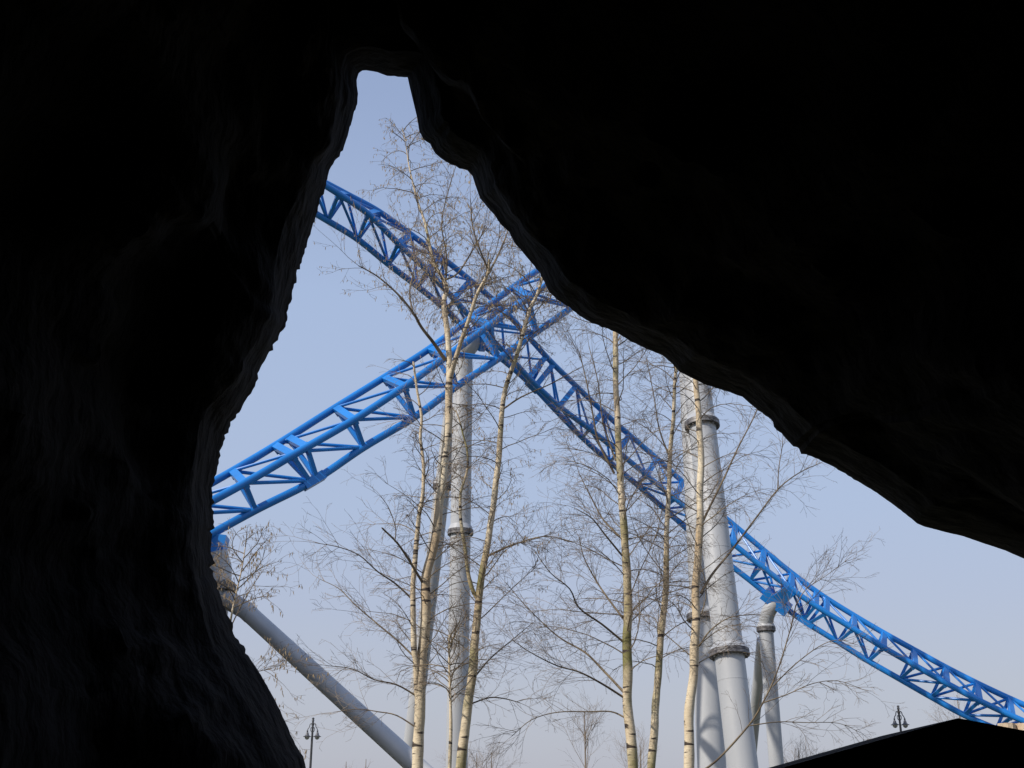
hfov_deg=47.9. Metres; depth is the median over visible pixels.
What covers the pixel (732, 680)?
support column
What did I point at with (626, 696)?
birch tree
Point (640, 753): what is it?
bare tree
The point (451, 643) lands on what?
birch sapling
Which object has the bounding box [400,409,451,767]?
support column
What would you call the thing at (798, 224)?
rock cave
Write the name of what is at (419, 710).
birch tree
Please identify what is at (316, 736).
street lamp
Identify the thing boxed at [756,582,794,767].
support column
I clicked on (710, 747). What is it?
support column
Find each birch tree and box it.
[244,107,553,767]
[402,215,624,767]
[449,289,727,767]
[564,334,782,767]
[604,344,912,767]
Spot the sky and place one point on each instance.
(958, 600)
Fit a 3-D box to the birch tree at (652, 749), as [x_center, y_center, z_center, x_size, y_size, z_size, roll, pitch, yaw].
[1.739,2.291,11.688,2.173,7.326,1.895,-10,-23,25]
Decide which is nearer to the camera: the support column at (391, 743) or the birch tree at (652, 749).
the birch tree at (652, 749)
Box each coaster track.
[210,269,571,537]
[316,180,1023,724]
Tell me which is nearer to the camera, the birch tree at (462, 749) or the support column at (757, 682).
the birch tree at (462, 749)
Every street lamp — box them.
[303,717,320,767]
[891,705,908,730]
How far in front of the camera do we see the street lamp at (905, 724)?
34.62 m
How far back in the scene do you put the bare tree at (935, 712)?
34.91 m
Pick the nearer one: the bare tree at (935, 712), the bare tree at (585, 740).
the bare tree at (585, 740)
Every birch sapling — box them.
[210,518,330,759]
[384,600,519,767]
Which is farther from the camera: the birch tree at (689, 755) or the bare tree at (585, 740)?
the bare tree at (585, 740)
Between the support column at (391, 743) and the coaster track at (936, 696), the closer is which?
the support column at (391, 743)
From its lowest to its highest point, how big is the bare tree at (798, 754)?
4.401 m
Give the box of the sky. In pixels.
[212,70,1023,767]
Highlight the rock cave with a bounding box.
[0,0,1023,767]
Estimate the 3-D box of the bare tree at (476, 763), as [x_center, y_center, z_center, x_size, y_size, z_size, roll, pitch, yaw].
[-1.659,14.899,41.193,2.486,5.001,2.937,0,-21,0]
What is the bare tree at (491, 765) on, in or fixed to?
on the ground
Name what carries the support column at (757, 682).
on the ground
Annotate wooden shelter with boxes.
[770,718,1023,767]
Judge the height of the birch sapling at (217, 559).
4.068 m
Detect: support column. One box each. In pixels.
[210,534,432,767]
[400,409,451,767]
[446,327,486,767]
[679,372,725,767]
[683,374,758,767]
[751,637,762,750]
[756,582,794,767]
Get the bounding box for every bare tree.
[434,735,494,767]
[445,734,527,767]
[547,684,610,767]
[597,720,659,767]
[764,728,839,762]
[917,694,981,723]

